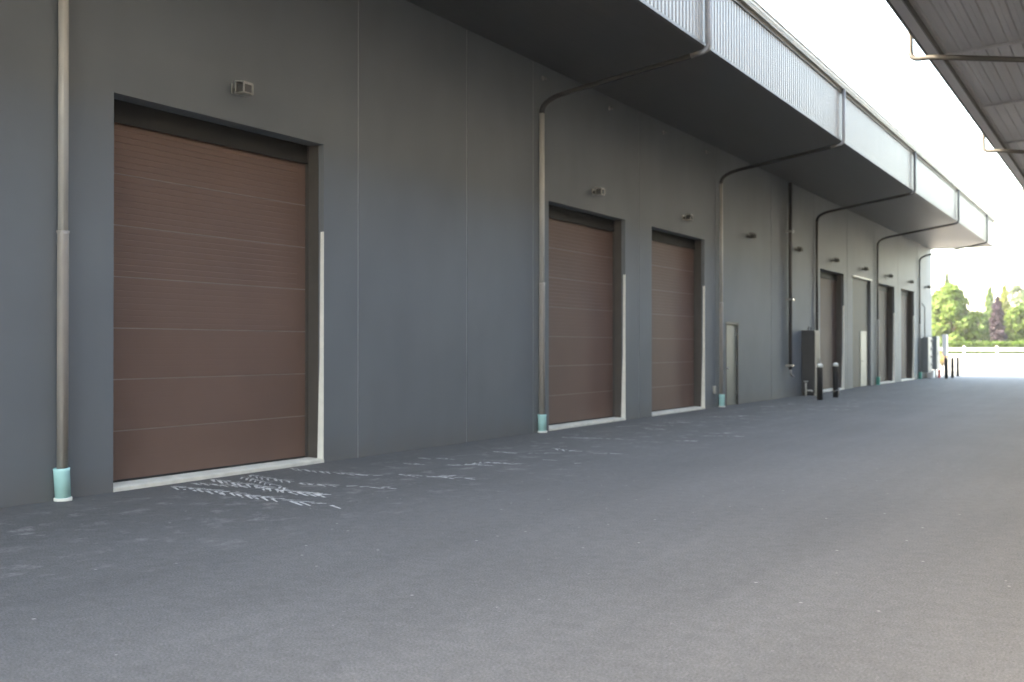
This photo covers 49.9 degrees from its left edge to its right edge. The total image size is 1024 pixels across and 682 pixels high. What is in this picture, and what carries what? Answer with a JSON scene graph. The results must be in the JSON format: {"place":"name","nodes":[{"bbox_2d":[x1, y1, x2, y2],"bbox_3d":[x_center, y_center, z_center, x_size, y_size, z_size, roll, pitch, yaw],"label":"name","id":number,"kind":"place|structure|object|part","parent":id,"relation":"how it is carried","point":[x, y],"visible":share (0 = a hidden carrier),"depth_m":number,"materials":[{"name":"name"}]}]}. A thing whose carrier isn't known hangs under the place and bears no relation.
{"place":"outdoors","nodes":[
{"label":"outdoors","id":0,"kind":"place"},
{"bbox_2d":[0,354,1023,681],"bbox_3d":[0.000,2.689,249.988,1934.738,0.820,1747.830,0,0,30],"label":"ground","id":1,"kind":"structure","parent":0,"point":[864,534],"depth_m":8.06,"materials":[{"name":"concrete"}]},
{"bbox_2d":[0,0,996,507],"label":"warehouse","id":2,"kind":"structure","parent":1,"relation":"on","point":[320,244],"depth_m":16.76,"materials":[{"name":"paint"}]},
{"bbox_2d":[53,0,71,501],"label":"downpipe","id":3,"kind":"object","parent":2,"relation":"attached to","point":[62,482],"visible":0.96,"depth_m":11.16,"materials":[{"name":"metal"}]},
{"bbox_2d":[113,99,323,491],"bbox_3d":[-3.549,-0.635,13.438,0.332,4.736,3.508,0,0,30],"label":"loading door","id":4,"kind":"structure","parent":2,"relation":"in","point":[216,226],"depth_m":13.46,"materials":[{"name":"brown paint"}]},
{"bbox_2d":[231,80,253,95],"bbox_3d":[-3.284,-3.071,13.365,0.237,0.164,0.170,0,0,30],"label":"wall lamp","id":5,"kind":"object","parent":2,"relation":"attached to","point":[240,87],"visible":1,"depth_m":13.31,"materials":[{"name":"metal"}]},
{"bbox_2d":[549,205,625,430],"bbox_3d":[1.426,-0.580,22.170,0.332,4.736,3.528,0,0,30],"label":"loading door","id":6,"kind":"structure","parent":2,"relation":"in","point":[587,372],"depth_m":22.54,"materials":[{"name":"brown paint"}]},
{"bbox_2d":[591,187,604,195],"bbox_3d":[1.730,-3.017,22.167,0.237,0.164,0.170,0,0,30],"label":"wall lamp","id":7,"kind":"object","parent":2,"relation":"attached to","point":[598,191],"visible":1,"depth_m":22.12,"materials":[{"name":"metal"}]},
{"bbox_2d":[538,0,710,432],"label":"downpipe","id":8,"kind":"object","parent":2,"relation":"attached to","point":[542,424],"visible":0.98,"depth_m":20.12,"materials":[{"name":"metal"}]},
{"bbox_2d":[652,230,704,415],"bbox_3d":[3.894,-0.554,26.501,0.332,4.736,3.498,0,0,30],"label":"loading door","id":9,"kind":"structure","parent":2,"relation":"in","point":[676,260],"depth_m":27.00,"materials":[{"name":"brown paint"}]},
{"bbox_2d":[682,213,692,220],"bbox_3d":[4.231,-2.989,26.555,0.237,0.164,0.170,0,0,30],"label":"wall lamp","id":10,"kind":"object","parent":2,"relation":"attached to","point":[687,217],"visible":1,"depth_m":26.50,"materials":[{"name":"metal"}]},
{"bbox_2d":[726,322,738,405],"bbox_3d":[5.849,0.666,29.886,0.330,2.338,1.068,0,0,30],"label":"pedestrian door","id":11,"kind":"structure","parent":2,"relation":"in","point":[732,329],"depth_m":29.96,"materials":[{"name":"paint"}]},
{"bbox_2d":[747,233,755,238],"bbox_3d":[6.731,-2.962,30.942,0.237,0.164,0.170,0,0,30],"label":"wall lamp","id":12,"kind":"object","parent":2,"relation":"attached to","point":[751,235],"visible":1,"depth_m":30.89,"materials":[{"name":"black metal"}]},
{"bbox_2d":[718,89,845,406],"bbox_3d":[6.888,-2.280,28.225,3.226,8.050,0.179,0,0,23],"label":"downpipe","id":13,"kind":"object","parent":2,"relation":"attached to","point":[721,394],"visible":1,"depth_m":28.77,"materials":[{"name":"metal"}]},
{"bbox_2d":[785,183,794,377],"bbox_3d":[8.704,-1.896,34.403,0.233,6.082,0.300,0,0,30],"label":"riser pipe","id":14,"kind":"object","parent":2,"relation":"attached to","point":[789,231],"visible":1,"depth_m":34.30,"materials":[{"name":"metal"}]},
{"bbox_2d":[795,247,802,251],"bbox_3d":[9.181,-2.936,35.243,0.237,0.164,0.170,0,0,30],"label":"wall lamp","id":15,"kind":"object","parent":2,"relation":"attached to","point":[798,249],"visible":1,"depth_m":35.18,"materials":[{"name":"black metal"}]},
{"bbox_2d":[820,270,843,391],"bbox_3d":[11.387,-0.472,39.651,0.332,4.736,3.528,0,0,30],"label":"loading door","id":16,"kind":"structure","parent":2,"relation":"in","point":[830,283],"depth_m":40.48,"materials":[{"name":"brown paint"}]},
{"bbox_2d":[816,151,915,329],"bbox_3d":[11.806,-2.227,36.845,3.252,8.050,0.179,0,0,21],"label":"downpipe","id":17,"kind":"object","parent":2,"relation":"attached to","point":[862,204],"visible":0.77,"depth_m":37.13,"materials":[{"name":"metal"}]},
{"bbox_2d":[879,285,894,383],"bbox_3d":[16.250,-0.419,48.187,0.332,4.736,3.418,0,0,30],"label":"loading door","id":18,"kind":"structure","parent":2,"relation":"in","point":[886,375],"depth_m":49.41,"materials":[{"name":"brown paint"}]},
{"bbox_2d":[901,290,913,380],"bbox_3d":[18.726,-0.392,52.532,0.332,4.736,3.378,0,0,30],"label":"loading door","id":19,"kind":"structure","parent":2,"relation":"in","point":[907,366],"depth_m":53.71,"materials":[{"name":"brown paint"}]},
{"bbox_2d":[876,189,959,384],"bbox_3d":[16.772,-2.173,45.559,3.270,8.050,0.179,0,0,19],"label":"downpipe","id":20,"kind":"object","parent":2,"relation":"attached to","point":[951,224],"visible":0.99,"depth_m":46.00,"materials":[{"name":"metal"}]},
{"bbox_2d":[921,303,932,372],"bbox_3d":[21.110,-0.162,55.937,0.461,3.518,1.900,0,0,30],"label":"meter cabinet","id":21,"kind":"object","parent":2,"relation":"attached to","point":[926,355],"visible":1,"depth_m":55.15,"materials":[{"name":"grey metal"}]},
{"bbox_2d":[930,336,939,376],"bbox_3d":[22.117,0.857,57.658,0.501,2.200,1.000,0,0,30],"label":"switch cabinet","id":22,"kind":"object","parent":2,"relation":"attached to","point":[936,353],"visible":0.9,"depth_m":57.21,"materials":[{"name":"grey metal"}]},
{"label":"door","id":23,"kind":"part","parent":22,"relation":"part of","materials":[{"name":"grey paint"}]},
{"bbox_2d":[918,215,987,378],"bbox_3d":[21.715,-2.119,54.248,3.217,8.050,0.179,0,0,25],"label":"downpipe","id":24,"kind":"object","parent":2,"relation":"attached to","point":[919,374],"visible":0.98,"depth_m":54.83,"materials":[{"name":"metal"}]},
{"bbox_2d":[172,402,893,508],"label":"tyre prints","id":25,"kind":"object","parent":1,"relation":"on","point":[282,491],"visible":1,"depth_m":12.43,"materials":[{"name":"white paint"}]},
{"bbox_2d":[804,381,812,395],"bbox_3d":[9.499,1.531,35.300,0.341,0.515,0.147,0,0,-27],"label":"water valve","id":26,"kind":"object","parent":1,"relation":"on","point":[806,390],"visible":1,"depth_m":35.23,"materials":[{"name":"metal"}]},
{"bbox_2d":[802,326,819,395],"bbox_3d":[9.812,0.645,36.081,0.480,2.258,0.620,0,0,30],"label":"utility cabinet","id":27,"kind":"object","parent":1,"relation":"on","point":[810,351],"visible":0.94,"depth_m":35.82,"materials":[{"name":"grey metal"}]},
{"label":"door","id":28,"kind":"part","parent":27,"relation":"part of","materials":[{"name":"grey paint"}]},
{"bbox_2d":[817,363,822,399],"bbox_3d":[9.160,1.234,32.755,0.180,1.138,0.180,0,0,30],"label":"bollard","id":29,"kind":"object","parent":1,"relation":"on","point":[819,381],"visible":0.93,"depth_m":32.69,"materials":[{"name":"black metal"}]},
{"bbox_2d":[832,363,839,396],"bbox_3d":[10.141,1.245,34.497,0.264,1.138,0.246,0,0,30],"label":"bollard","id":30,"kind":"object","parent":1,"relation":"on","point":[835,390],"visible":0.98,"depth_m":34.42,"materials":[{"name":"black metal"}]},
{"bbox_2d":[927,370,934,377],"bbox_3d":[21.609,1.704,56.763,0.360,0.395,0.490,0,0,30],"label":"white box","id":31,"kind":"object","parent":1,"relation":"on","point":[931,374],"visible":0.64,"depth_m":56.56,"materials":[{"name":"ceramic"}]},
{"bbox_2d":[945,358,947,378],"bbox_3d":[21.916,1.394,55.526,0.163,1.100,0.163,0,0,30],"label":"bollard","id":32,"kind":"object","parent":1,"relation":"on","point":[946,368],"visible":0.94,"depth_m":55.45,"materials":[{"name":"black metal"}]},
{"bbox_2d":[951,357,953,377],"bbox_3d":[22.873,1.404,57.166,0.163,1.100,0.163,0,0,30],"label":"bollard","id":33,"kind":"object","parent":1,"relation":"on","point":[952,367],"visible":0.91,"depth_m":57.09,"materials":[{"name":"black metal"}]},
{"bbox_2d":[885,0,1023,189],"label":"opposite warehouse","id":34,"kind":"structure","parent":1,"relation":"on","point":[989,96],"depth_m":20.12,"materials":[{"name":"paint"}]},
{"bbox_2d":[908,32,1023,62],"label":"drain pipe","id":35,"kind":"object","parent":34,"relation":"attached to","point":[912,56],"visible":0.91,"depth_m":18.50,"materials":[{"name":"white metal"}]},
{"bbox_2d":[981,132,1023,153],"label":"drain pipe","id":36,"kind":"object","parent":34,"relation":"attached to","point":[984,149],"visible":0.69,"depth_m":27.61,"materials":[{"name":"white metal"}]},
{"bbox_2d":[956,357,958,375],"bbox_3d":[24.383,1.423,60.219,0.163,1.100,0.163,0,0,30],"label":"bollard","id":37,"kind":"object","parent":1,"relation":"on","point":[957,366],"visible":0.91,"depth_m":60.15,"materials":[{"name":"black metal"}]},
{"bbox_2d":[756,0,1023,347],"label":"sky","id":38,"kind":"structure","parent":0,"point":[864,42],"materials":[{"name":"white"}]},
{"bbox_2d":[942,335,947,376],"bbox_3d":[23.247,0.816,59.086,0.212,2.300,0.500,0,0,30],"label":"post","id":39,"kind":"object","parent":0,"point":[944,345],"visible":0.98,"depth_m":58.90,"materials":[{"name":"white metal"}]},
{"bbox_2d":[946,336,947,354],"bbox_3d":[23.334,0.221,59.041,0.012,1.010,0.460,0,0,30],"label":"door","id":40,"kind":"structure","parent":39,"relation":"in","point":[946,336],"depth_m":58.99,"materials":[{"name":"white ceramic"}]},
{"bbox_2d":[937,354,1023,371],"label":"yard pavement","id":41,"kind":"structure","parent":0,"point":[1005,362],"depth_m":91.16,"materials":[{"name":"concrete"}]},
{"bbox_2d":[940,350,949,366],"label":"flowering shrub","id":42,"kind":"object","parent":41,"relation":"on","point":[941,360],"visible":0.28,"depth_m":83.78,"materials":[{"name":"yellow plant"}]},
{"label":"lawn","id":43,"kind":"structure","parent":0,"visible":0},
{"bbox_2d":[943,272,950,286],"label":"conifer tree","id":44,"kind":"object","parent":43,"relation":"on","point":[947,279],"visible":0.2,"depth_m":174.91,"materials":[{"name":"green plant"}]},
{"bbox_2d":[932,282,982,352],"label":"broadleaf tree","id":45,"kind":"object","parent":43,"relation":"on","point":[954,319],"visible":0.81,"depth_m":143.97,"materials":[{"name":"green plant"}]},
{"bbox_2d":[972,311,990,352],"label":"broadleaf tree","id":46,"kind":"object","parent":43,"relation":"on","point":[983,323],"visible":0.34,"depth_m":156.97,"materials":[{"name":"green plant"}]},
{"bbox_2d":[940,340,1023,353],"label":"fence","id":47,"kind":"object","parent":43,"relation":"on","point":[989,343],"visible":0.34,"depth_m":133.32,"materials":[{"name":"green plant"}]},
{"bbox_2d":[940,346,1023,353],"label":"rail fence","id":48,"kind":"object","parent":43,"relation":"on","point":[964,349],"visible":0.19,"depth_m":130.37,"materials":[{"name":"white paint"}]},
{"bbox_2d":[981,286,994,351],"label":"poplar tree","id":49,"kind":"object","parent":43,"relation":"on","point":[989,299],"visible":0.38,"depth_m":167.73,"materials":[{"name":"green plant"}]},
{"bbox_2d":[988,296,1007,352],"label":"purple tree","id":50,"kind":"object","parent":43,"relation":"on","point":[997,327],"visible":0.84,"depth_m":141.59,"materials":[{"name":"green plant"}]},
{"bbox_2d":[1000,283,1010,323],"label":"poplar tree","id":51,"kind":"object","parent":43,"relation":"on","point":[1004,296],"visible":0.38,"depth_m":171.70,"materials":[{"name":"green plant"}]},
{"bbox_2d":[1003,305,1023,352],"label":"broadleaf tree","id":52,"kind":"object","parent":43,"relation":"on","point":[1014,323],"visible":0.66,"depth_m":145.02,"materials":[{"name":"green plant"}]},
{"bbox_2d":[1008,283,1023,309],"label":"broadleaf tree","id":53,"kind":"object","parent":43,"relation":"on","point":[1014,300],"visible":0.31,"depth_m":189.47,"materials":[{"name":"green plant"}]},
{"bbox_2d":[1019,298,1023,337],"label":"broadleaf tree","id":54,"kind":"object","parent":43,"relation":"on","point":[1021,303],"visible":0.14,"depth_m":156.37,"materials":[{"name":"green plant"}]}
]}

